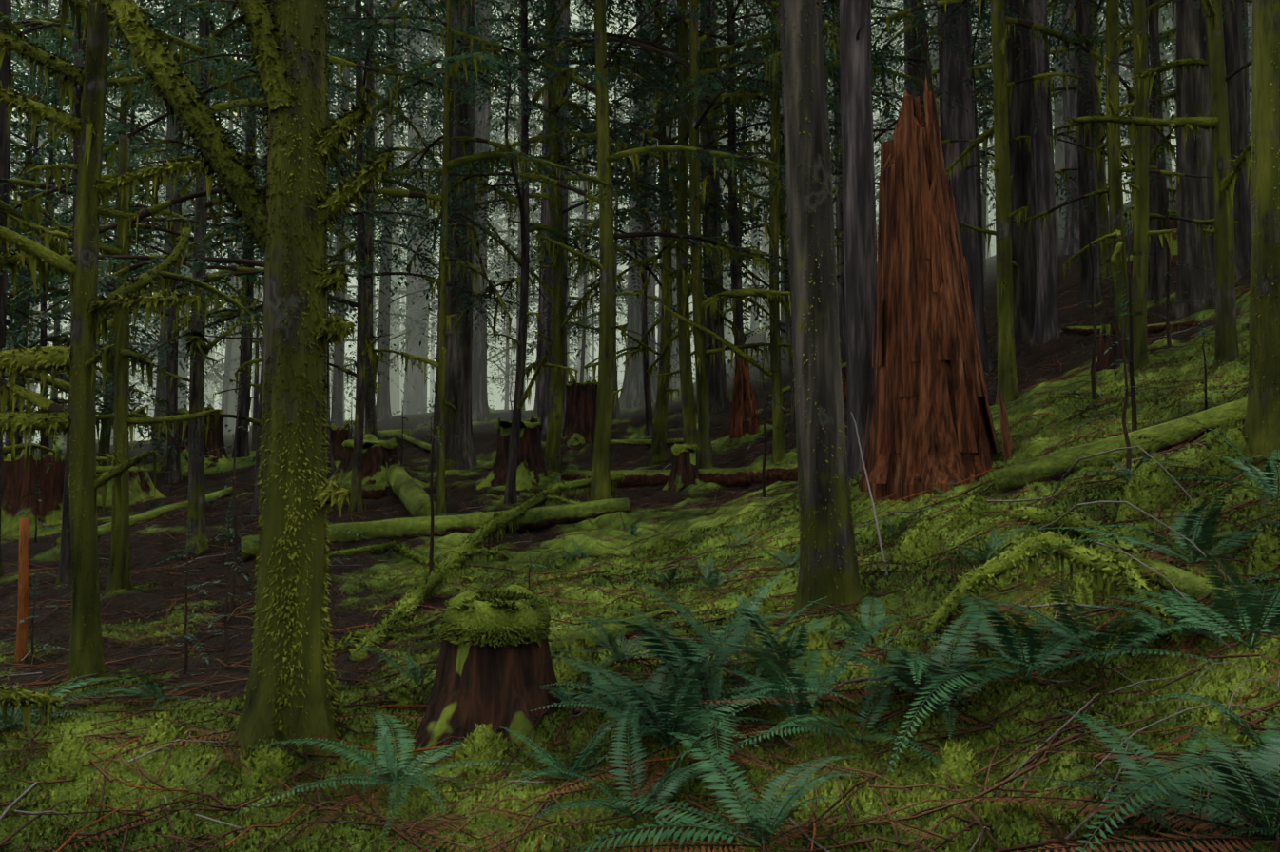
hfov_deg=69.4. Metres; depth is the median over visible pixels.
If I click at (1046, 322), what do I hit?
fir
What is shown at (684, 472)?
stump
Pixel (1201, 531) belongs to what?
fern
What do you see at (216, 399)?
red snag
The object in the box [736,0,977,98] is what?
fir
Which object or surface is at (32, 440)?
tree
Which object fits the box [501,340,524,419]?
hemlock sapling
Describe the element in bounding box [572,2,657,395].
fir
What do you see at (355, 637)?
mossy bough
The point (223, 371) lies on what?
tree
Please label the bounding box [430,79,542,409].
fir
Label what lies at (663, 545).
moss mound
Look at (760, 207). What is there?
tree
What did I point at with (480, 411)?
fir
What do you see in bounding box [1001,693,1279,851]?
fern
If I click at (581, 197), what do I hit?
tree
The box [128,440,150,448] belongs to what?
log
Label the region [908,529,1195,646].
mossy bough
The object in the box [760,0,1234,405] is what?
tree
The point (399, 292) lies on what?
tree
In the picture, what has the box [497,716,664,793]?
fern
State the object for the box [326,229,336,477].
fir
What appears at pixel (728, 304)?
tree
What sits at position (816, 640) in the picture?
moss mound
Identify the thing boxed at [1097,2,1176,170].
tree
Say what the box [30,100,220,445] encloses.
tree
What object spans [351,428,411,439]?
log
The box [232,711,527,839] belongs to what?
fern
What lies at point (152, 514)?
log
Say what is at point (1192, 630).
fern
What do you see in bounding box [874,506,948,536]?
fern
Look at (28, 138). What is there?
tree
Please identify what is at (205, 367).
tree
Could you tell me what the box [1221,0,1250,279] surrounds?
fir
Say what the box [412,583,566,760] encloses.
mossy stump
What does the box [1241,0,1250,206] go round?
hill tree
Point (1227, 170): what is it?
tree
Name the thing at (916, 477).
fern
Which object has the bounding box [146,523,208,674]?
hemlock sapling
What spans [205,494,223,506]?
fern
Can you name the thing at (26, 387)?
tree
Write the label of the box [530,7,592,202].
fir
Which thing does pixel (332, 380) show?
hemlock sapling
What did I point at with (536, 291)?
tree
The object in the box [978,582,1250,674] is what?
fern
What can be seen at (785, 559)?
fern
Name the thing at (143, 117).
fir
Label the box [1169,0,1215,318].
fir
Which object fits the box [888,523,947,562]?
moss mound
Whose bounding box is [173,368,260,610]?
hemlock sapling
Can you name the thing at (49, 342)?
fir
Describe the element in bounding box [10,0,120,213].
fir
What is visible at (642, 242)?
tree
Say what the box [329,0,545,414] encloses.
fir
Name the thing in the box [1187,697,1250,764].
moss mound
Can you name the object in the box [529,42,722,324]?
tree
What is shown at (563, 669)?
moss mound
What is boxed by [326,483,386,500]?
log
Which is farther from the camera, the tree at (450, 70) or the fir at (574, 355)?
the fir at (574, 355)
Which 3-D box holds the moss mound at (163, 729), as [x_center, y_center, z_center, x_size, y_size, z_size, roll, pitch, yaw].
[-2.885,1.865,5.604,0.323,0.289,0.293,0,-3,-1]
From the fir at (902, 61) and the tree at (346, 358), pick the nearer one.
the tree at (346, 358)
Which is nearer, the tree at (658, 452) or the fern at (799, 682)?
the fern at (799, 682)
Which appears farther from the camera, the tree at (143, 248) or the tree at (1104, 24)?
the tree at (1104, 24)
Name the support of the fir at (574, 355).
on the terrain
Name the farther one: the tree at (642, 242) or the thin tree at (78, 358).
the tree at (642, 242)
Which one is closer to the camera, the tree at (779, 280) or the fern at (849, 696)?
the fern at (849, 696)
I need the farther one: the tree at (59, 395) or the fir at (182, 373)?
the tree at (59, 395)
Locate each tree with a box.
[0,0,256,577]
[0,0,423,680]
[0,0,443,583]
[0,0,515,446]
[0,135,479,593]
[2,0,224,474]
[2,0,233,455]
[2,68,52,446]
[2,78,73,454]
[4,0,190,399]
[4,0,194,446]
[4,0,229,464]
[4,0,235,448]
[5,0,396,484]
[5,117,70,349]
[5,171,181,415]
[6,0,267,412]
[6,0,268,465]
[6,369,68,410]
[7,0,211,388]
[9,0,353,451]
[10,0,416,554]
[11,0,459,517]
[28,0,355,511]
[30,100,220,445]
[38,276,70,398]
[45,0,590,514]
[68,70,164,342]
[84,0,400,762]
[97,0,396,458]
[98,14,260,429]
[98,29,261,408]
[98,104,152,441]
[99,176,261,429]
[104,0,374,434]
[131,252,154,441]
[133,106,189,440]
[153,0,683,516]
[179,2,427,399]
[183,0,494,429]
[187,109,263,427]
[187,150,352,411]
[187,160,215,409]
[205,0,521,439]
[213,255,251,426]
[214,288,228,409]
[221,0,442,419]
[222,0,515,420]
[252,0,437,421]
[259,0,741,504]
[327,169,355,421]
[329,1,379,412]
[333,0,780,472]
[349,28,437,415]
[372,0,581,385]
[372,0,901,501]
[375,13,581,410]
[376,188,437,414]
[393,0,628,410]
[395,0,625,409]
[400,43,443,411]
[421,0,885,466]
[426,111,588,383]
[435,0,882,468]
[474,2,675,383]
[486,0,631,380]
[486,80,624,409]
[498,0,1066,463]
[500,0,897,457]
[502,29,750,419]
[508,0,780,436]
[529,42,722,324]
[530,0,629,382]
[534,186,658,380]
[558,0,880,365]
[569,6,626,378]
[570,0,769,387]
[570,33,779,346]
[589,21,779,381]
[617,0,882,349]
[622,0,974,436]
[656,0,662,304]
[672,0,1074,304]
[675,0,836,349]
[675,142,690,303]
[720,0,904,286]
[725,8,830,347]
[737,0,1101,218]
[739,0,762,328]
[741,0,938,286]
[744,85,878,238]
[759,130,780,333]
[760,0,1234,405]
[776,0,865,617]
[832,0,1051,202]
[871,0,903,173]
[871,0,995,215]
[871,1,904,192]
[872,0,1124,277]
[872,19,903,234]
[875,0,1171,186]
[876,12,1054,258]
[882,7,994,212]
[896,14,1053,256]
[897,0,1123,91]
[917,0,1252,280]
[924,0,1252,300]
[952,0,1242,361]
[970,0,1126,153]
[970,0,1177,304]
[971,0,1166,176]
[972,3,1130,208]
[974,14,1124,205]
[979,0,1175,158]
[987,0,1173,156]
[1015,0,1213,371]
[1048,0,1252,187]
[1049,0,1251,200]
[1051,0,1251,371]
[1051,4,1065,235]
[1051,7,1173,211]
[1053,0,1251,205]
[1097,0,1251,181]
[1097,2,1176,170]
[1098,2,1251,136]
[1120,2,1175,132]
[1120,19,1130,201]
[1123,2,1252,72]
[1163,2,1176,89]
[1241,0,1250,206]
[1241,0,1279,465]
[1247,0,1252,18]
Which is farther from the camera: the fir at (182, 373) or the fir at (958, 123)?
the fir at (182, 373)
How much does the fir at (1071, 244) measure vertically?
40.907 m
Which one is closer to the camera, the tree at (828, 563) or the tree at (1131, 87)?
the tree at (828, 563)
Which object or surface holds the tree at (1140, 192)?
on the terrain
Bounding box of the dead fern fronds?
[0,380,1279,851]
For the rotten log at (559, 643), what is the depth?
7.66 m
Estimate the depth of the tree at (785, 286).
18.69 m
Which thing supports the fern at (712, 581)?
on the terrain
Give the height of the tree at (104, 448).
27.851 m
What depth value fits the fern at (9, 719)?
6.15 m
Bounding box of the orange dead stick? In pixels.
[14,518,28,662]
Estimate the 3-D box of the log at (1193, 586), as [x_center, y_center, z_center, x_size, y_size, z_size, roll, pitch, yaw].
[3.184,0.997,5.598,0.194,0.519,1.503,0,-3,1]
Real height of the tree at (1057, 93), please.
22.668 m
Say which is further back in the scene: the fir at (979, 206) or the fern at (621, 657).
the fir at (979, 206)
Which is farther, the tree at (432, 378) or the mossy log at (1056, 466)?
the tree at (432, 378)
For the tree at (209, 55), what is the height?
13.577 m
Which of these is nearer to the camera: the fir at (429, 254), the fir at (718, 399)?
the fir at (718, 399)
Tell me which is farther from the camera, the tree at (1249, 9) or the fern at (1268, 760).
the tree at (1249, 9)
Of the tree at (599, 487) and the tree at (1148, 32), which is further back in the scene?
the tree at (1148, 32)
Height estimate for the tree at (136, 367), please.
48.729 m
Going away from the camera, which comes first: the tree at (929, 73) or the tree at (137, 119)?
the tree at (929, 73)
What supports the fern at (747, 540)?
on the terrain
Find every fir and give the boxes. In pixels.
[6,202,70,444]
[10,0,39,197]
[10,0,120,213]
[10,57,51,159]
[10,59,68,182]
[12,0,141,443]
[38,3,151,439]
[38,86,153,439]
[45,0,264,409]
[98,0,223,394]
[137,0,343,433]
[140,6,263,407]
[215,133,262,355]
[218,10,352,350]
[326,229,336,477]
[329,0,511,349]
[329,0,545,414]
[329,4,432,336]
[351,0,571,412]
[373,6,537,159]
[376,70,437,409]
[378,1,442,376]
[426,0,477,472]
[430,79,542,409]
[471,0,492,422]
[486,10,542,407]
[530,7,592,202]
[532,0,569,434]
[533,0,618,381]
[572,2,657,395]
[584,0,689,188]
[618,3,657,407]
[620,0,771,363]
[656,0,677,393]
[687,1,875,330]
[687,2,755,356]
[698,0,730,413]
[719,0,903,43]
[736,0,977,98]
[779,46,790,365]
[833,5,846,363]
[839,0,894,479]
[871,0,988,133]
[871,10,904,73]
[875,0,938,111]
[903,0,925,116]
[928,0,993,376]
[970,21,988,341]
[972,3,995,256]
[979,29,989,213]
[982,0,1036,354]
[1027,0,1060,346]
[1061,0,1079,255]
[1074,0,1104,309]
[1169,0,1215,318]
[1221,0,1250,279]
[1247,2,1252,139]
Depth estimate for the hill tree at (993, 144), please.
46.54 m
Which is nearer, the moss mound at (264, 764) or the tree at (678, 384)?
the moss mound at (264, 764)
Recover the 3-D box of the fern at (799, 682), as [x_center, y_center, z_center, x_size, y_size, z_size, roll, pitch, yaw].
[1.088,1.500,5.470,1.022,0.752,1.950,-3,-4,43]
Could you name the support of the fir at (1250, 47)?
on the terrain
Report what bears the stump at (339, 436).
on the terrain
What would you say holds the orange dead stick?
on the terrain
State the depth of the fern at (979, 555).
7.02 m
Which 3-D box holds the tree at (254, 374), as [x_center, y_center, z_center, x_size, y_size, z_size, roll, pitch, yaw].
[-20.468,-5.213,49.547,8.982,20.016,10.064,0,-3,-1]
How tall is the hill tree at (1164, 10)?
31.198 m
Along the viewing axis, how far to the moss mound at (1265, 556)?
5.08 m
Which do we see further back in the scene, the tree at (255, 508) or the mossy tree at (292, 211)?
the tree at (255, 508)
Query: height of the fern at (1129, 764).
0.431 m
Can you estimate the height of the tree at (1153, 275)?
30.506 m
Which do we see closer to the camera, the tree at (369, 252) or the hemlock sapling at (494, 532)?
the hemlock sapling at (494, 532)
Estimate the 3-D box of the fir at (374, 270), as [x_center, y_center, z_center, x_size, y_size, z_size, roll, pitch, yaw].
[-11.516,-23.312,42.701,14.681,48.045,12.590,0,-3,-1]
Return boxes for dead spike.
[251,293,258,450]
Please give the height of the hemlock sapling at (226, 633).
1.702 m
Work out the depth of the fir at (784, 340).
30.39 m
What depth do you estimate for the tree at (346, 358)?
37.95 m
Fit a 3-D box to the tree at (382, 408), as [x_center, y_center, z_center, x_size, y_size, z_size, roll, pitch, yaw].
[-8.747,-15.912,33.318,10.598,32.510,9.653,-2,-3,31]
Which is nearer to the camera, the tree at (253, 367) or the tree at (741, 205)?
the tree at (741, 205)
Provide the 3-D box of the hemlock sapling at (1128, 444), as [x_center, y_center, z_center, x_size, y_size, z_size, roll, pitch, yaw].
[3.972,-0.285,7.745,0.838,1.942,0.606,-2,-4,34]
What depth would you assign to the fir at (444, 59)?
39.10 m
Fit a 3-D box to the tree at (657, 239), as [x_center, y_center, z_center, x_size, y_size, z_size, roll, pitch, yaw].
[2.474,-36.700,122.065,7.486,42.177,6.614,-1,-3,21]
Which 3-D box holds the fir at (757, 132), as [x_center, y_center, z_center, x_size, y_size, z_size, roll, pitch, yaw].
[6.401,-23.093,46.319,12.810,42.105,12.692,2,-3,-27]
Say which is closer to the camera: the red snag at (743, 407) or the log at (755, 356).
the red snag at (743, 407)
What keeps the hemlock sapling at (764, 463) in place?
on the terrain
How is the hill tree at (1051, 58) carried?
on the terrain
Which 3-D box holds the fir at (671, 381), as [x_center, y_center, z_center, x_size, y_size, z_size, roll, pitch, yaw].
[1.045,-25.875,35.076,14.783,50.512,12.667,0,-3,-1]
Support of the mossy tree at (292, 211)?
on the terrain
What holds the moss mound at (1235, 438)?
on the terrain
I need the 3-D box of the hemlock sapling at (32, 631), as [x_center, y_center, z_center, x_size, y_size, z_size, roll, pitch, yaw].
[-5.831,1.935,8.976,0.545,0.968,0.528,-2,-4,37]
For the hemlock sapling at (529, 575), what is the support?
on the terrain
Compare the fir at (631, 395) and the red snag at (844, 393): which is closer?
the red snag at (844, 393)
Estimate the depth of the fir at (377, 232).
79.81 m
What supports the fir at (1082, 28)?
on the terrain
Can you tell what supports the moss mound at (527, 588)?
on the terrain
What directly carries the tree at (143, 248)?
on the terrain
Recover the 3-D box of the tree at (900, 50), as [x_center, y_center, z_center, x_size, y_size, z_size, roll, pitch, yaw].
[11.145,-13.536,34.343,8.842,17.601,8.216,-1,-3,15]
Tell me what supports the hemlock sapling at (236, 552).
on the terrain
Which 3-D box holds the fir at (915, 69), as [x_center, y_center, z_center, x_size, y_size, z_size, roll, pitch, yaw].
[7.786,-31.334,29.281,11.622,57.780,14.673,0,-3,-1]
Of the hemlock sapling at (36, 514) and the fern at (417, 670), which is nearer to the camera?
the fern at (417, 670)
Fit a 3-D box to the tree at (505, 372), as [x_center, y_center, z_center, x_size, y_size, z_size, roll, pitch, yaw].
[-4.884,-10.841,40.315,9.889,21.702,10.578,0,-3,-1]
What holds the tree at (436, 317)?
on the terrain
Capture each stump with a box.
[0,445,65,537]
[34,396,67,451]
[96,465,166,507]
[149,403,229,475]
[326,437,399,486]
[329,419,350,461]
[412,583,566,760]
[474,410,550,494]
[561,372,597,449]
[662,442,700,492]
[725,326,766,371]
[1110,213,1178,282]
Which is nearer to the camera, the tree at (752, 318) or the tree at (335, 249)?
the tree at (752, 318)
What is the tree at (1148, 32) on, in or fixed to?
on the terrain
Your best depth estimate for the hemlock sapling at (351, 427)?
26.14 m
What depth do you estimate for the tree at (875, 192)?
51.56 m
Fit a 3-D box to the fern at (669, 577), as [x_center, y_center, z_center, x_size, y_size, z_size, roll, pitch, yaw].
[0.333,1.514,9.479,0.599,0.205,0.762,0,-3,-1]
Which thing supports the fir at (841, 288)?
on the terrain
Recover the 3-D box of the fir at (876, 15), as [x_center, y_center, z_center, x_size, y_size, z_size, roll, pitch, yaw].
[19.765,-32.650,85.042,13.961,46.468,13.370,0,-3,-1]
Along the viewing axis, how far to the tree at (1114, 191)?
13.74 m
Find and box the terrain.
[0,0,1279,851]
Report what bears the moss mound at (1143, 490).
on the terrain
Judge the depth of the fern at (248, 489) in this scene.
21.47 m
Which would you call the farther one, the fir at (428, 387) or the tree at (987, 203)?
the fir at (428, 387)
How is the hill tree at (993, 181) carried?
on the terrain
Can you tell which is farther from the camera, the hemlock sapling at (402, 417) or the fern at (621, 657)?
the hemlock sapling at (402, 417)
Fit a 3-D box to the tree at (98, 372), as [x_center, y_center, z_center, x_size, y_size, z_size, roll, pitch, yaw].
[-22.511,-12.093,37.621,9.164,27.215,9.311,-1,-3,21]
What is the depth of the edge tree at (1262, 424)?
6.77 m
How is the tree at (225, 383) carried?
on the terrain
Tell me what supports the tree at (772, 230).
on the terrain
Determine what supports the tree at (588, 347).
on the terrain
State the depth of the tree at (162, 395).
30.16 m
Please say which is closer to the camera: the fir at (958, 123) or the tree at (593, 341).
the fir at (958, 123)
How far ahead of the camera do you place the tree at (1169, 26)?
43.37 m
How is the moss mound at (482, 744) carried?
on the terrain
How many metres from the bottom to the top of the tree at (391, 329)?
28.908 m
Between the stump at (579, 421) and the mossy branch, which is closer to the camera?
the mossy branch
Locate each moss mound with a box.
[31,728,97,790]
[135,711,192,749]
[224,736,301,791]
[383,681,426,712]
[452,722,510,775]
[517,582,541,597]
[552,636,608,686]
[645,536,686,559]
[732,590,781,620]
[793,627,836,664]
[859,571,874,598]
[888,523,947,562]
[925,736,980,790]
[947,493,995,529]
[982,620,1041,681]
[1064,569,1108,613]
[1109,461,1180,524]
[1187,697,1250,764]
[1197,420,1256,479]
[1242,521,1279,582]
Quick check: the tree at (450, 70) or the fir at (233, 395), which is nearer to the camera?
the tree at (450, 70)
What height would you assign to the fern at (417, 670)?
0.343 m
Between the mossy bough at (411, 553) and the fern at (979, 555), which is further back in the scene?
the mossy bough at (411, 553)
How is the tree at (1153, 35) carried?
on the terrain
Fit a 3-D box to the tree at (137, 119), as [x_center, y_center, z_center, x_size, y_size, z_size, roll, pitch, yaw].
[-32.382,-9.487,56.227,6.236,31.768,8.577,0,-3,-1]
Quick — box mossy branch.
[0,680,65,740]
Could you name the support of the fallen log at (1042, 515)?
on the terrain
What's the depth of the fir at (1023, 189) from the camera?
18.64 m
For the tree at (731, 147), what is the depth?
21.43 m
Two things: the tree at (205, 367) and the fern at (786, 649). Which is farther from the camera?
the tree at (205, 367)
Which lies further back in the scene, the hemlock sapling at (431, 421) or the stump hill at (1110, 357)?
the hemlock sapling at (431, 421)
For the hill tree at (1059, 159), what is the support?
on the terrain
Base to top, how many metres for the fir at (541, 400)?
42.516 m
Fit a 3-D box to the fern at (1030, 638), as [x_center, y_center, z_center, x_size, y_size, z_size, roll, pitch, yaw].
[1.917,1.211,4.893,1.808,0.560,2.081,0,-3,-1]
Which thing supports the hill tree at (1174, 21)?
on the terrain
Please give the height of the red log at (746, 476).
0.486 m
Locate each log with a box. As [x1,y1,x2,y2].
[56,486,232,545]
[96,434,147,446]
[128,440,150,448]
[241,497,630,562]
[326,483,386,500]
[351,420,436,517]
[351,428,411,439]
[396,433,430,452]
[551,611,659,655]
[562,464,797,487]
[610,437,683,446]
[748,347,770,363]
[768,307,986,397]
[992,397,1247,494]
[1094,543,1260,614]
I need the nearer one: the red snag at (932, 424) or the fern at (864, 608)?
the fern at (864, 608)
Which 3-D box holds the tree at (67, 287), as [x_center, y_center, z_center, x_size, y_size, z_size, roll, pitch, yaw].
[-24.131,-4.894,39.832,9.100,13.313,7.012,-1,-3,12]
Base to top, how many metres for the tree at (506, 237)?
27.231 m
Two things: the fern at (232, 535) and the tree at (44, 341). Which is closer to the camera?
the fern at (232, 535)
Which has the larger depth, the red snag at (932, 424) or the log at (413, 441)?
the log at (413, 441)
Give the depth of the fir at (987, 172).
106.56 m
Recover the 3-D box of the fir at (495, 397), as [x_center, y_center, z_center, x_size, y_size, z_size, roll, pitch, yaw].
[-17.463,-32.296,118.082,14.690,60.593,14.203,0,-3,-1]
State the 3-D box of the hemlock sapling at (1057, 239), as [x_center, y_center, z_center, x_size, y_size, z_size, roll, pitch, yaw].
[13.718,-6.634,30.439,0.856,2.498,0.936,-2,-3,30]
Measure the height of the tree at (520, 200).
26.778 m
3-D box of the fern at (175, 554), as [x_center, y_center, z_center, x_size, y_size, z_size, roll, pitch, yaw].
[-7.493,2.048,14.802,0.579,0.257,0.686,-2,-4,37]
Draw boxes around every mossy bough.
[327,539,477,582]
[329,628,434,653]
[348,472,624,661]
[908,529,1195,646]
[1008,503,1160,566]
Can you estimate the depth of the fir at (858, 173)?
12.29 m
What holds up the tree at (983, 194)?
on the terrain
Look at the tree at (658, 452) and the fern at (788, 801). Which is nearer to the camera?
the fern at (788, 801)
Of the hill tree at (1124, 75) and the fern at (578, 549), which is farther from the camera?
the hill tree at (1124, 75)
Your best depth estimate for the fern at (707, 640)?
6.08 m
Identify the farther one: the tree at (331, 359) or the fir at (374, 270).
the tree at (331, 359)
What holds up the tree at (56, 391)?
on the terrain
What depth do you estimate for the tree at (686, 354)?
18.64 m
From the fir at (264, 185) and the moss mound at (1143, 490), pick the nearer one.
the moss mound at (1143, 490)
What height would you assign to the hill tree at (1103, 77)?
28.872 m
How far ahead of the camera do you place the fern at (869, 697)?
4.91 m
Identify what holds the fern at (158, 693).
on the terrain
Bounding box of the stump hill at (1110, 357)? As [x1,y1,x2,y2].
[1094,324,1128,371]
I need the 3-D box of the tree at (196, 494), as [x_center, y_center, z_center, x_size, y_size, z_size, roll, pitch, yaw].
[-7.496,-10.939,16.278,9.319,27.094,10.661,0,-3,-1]
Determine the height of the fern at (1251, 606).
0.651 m
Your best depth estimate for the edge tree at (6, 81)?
13.60 m
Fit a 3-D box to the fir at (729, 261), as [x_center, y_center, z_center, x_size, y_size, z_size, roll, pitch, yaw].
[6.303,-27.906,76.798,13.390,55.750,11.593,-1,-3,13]
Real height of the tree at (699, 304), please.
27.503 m
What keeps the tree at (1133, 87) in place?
on the terrain
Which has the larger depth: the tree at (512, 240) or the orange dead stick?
the tree at (512, 240)
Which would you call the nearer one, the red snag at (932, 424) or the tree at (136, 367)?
the red snag at (932, 424)
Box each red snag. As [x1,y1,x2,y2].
[213,354,224,409]
[729,349,759,438]
[842,345,847,397]
[858,75,1013,502]
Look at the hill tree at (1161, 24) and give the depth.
35.74 m
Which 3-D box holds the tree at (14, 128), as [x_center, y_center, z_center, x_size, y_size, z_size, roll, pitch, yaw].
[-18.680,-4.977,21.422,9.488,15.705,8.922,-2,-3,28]
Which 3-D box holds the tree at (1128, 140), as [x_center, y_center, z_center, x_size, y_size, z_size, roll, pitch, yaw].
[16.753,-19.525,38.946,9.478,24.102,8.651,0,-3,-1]
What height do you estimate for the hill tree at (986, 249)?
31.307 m
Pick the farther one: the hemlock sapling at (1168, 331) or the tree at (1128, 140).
the tree at (1128, 140)
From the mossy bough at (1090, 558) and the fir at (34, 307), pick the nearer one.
the mossy bough at (1090, 558)
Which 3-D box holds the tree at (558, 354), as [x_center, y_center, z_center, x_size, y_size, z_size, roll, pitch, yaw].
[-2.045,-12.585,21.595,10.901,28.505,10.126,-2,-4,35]
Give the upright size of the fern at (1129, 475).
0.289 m
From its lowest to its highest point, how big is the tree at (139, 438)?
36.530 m
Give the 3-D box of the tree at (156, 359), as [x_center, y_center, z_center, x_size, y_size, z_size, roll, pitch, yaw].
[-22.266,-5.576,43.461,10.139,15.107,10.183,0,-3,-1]
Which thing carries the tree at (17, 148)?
on the terrain
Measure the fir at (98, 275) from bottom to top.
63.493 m
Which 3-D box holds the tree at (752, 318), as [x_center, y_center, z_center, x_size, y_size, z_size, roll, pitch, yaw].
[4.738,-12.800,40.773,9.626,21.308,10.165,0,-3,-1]
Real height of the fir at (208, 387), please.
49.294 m
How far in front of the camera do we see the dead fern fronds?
4.78 m
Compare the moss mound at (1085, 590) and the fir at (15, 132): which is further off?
the fir at (15, 132)
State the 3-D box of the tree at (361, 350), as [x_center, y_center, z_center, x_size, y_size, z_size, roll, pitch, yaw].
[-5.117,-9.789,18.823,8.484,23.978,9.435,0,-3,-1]
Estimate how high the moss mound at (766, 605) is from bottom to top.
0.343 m
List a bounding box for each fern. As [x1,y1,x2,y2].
[0,673,135,732]
[77,673,220,709]
[129,500,164,510]
[146,545,193,559]
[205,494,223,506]
[209,526,252,542]
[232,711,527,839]
[236,484,253,492]
[343,640,438,690]
[423,478,452,489]
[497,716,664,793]
[513,656,833,805]
[522,697,757,822]
[539,642,758,746]
[541,632,718,748]
[542,732,866,851]
[545,538,606,562]
[547,659,662,749]
[550,613,689,683]
[578,571,847,746]
[617,620,854,813]
[618,522,648,537]
[623,577,845,702]
[643,563,697,582]
[670,553,760,591]
[680,650,969,712]
[692,591,860,680]
[692,670,941,778]
[702,527,769,554]
[712,613,910,742]
[742,548,799,570]
[789,611,1049,739]
[803,596,970,653]
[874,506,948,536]
[886,595,1221,772]
[901,475,950,498]
[928,721,1279,851]
[933,524,1037,562]
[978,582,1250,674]
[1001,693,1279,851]
[1015,709,1279,851]
[1019,482,1279,581]
[1060,573,1279,653]
[1068,448,1193,484]
[1098,552,1279,649]
[1156,418,1279,512]
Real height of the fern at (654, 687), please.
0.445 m
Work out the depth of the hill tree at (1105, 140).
52.08 m
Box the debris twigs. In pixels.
[0,254,1279,851]
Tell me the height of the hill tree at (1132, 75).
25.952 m
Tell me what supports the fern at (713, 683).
on the terrain
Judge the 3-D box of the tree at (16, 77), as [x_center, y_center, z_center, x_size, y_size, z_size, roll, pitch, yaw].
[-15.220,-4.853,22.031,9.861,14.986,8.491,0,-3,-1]
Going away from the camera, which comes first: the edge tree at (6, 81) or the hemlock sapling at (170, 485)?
the edge tree at (6, 81)
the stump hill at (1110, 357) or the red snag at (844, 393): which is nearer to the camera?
the stump hill at (1110, 357)
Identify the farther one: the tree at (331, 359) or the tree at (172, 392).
the tree at (331, 359)
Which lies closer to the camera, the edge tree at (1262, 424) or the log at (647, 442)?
the edge tree at (1262, 424)
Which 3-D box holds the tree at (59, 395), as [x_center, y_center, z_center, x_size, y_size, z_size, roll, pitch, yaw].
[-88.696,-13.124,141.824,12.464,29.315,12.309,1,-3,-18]
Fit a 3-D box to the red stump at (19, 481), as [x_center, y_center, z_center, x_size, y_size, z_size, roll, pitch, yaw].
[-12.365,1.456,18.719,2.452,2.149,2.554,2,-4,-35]
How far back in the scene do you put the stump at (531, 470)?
19.38 m
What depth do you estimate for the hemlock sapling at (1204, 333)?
8.83 m
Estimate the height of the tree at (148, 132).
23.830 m
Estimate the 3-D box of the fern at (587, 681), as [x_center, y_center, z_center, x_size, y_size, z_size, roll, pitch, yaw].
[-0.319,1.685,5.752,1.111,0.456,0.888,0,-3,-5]
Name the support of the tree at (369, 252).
on the terrain
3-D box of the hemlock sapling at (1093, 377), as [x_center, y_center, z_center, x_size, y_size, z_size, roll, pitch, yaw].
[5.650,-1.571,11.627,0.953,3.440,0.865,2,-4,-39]
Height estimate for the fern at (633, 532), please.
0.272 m
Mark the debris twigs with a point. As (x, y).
(873, 776)
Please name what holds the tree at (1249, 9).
on the terrain
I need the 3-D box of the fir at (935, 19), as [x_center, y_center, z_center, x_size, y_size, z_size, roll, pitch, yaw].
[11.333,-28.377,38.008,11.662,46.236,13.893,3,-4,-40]
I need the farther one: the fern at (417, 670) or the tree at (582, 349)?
the tree at (582, 349)
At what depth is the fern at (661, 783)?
4.47 m
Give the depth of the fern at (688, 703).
5.01 m
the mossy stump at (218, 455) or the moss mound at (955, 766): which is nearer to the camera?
the moss mound at (955, 766)
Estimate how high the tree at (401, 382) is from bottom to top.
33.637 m
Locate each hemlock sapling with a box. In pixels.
[7,576,67,658]
[14,479,54,543]
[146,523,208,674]
[157,447,182,492]
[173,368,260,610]
[190,499,256,668]
[231,538,258,598]
[326,414,367,562]
[329,368,344,424]
[336,363,355,439]
[387,349,469,573]
[388,383,418,465]
[416,397,434,443]
[476,502,515,546]
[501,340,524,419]
[507,545,557,615]
[546,429,578,504]
[734,322,795,497]
[1041,171,1128,400]
[1055,190,1065,251]
[1064,276,1168,473]
[1070,190,1175,430]
[1150,143,1210,346]
[1173,313,1242,409]
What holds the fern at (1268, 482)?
on the terrain
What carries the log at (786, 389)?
on the terrain
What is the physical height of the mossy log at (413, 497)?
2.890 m
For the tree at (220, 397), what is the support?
on the terrain
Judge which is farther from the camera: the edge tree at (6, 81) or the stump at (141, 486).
the stump at (141, 486)
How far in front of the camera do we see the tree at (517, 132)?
34.64 m
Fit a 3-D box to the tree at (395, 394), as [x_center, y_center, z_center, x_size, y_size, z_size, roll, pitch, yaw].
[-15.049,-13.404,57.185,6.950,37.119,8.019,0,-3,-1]
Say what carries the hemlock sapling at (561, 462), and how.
on the terrain
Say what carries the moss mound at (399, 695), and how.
on the terrain
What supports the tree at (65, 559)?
on the terrain
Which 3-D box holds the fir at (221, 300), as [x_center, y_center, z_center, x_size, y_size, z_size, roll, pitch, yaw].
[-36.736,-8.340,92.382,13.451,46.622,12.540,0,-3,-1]
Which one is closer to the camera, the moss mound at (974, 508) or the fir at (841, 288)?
the moss mound at (974, 508)
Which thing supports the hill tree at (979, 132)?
on the terrain
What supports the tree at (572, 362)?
on the terrain

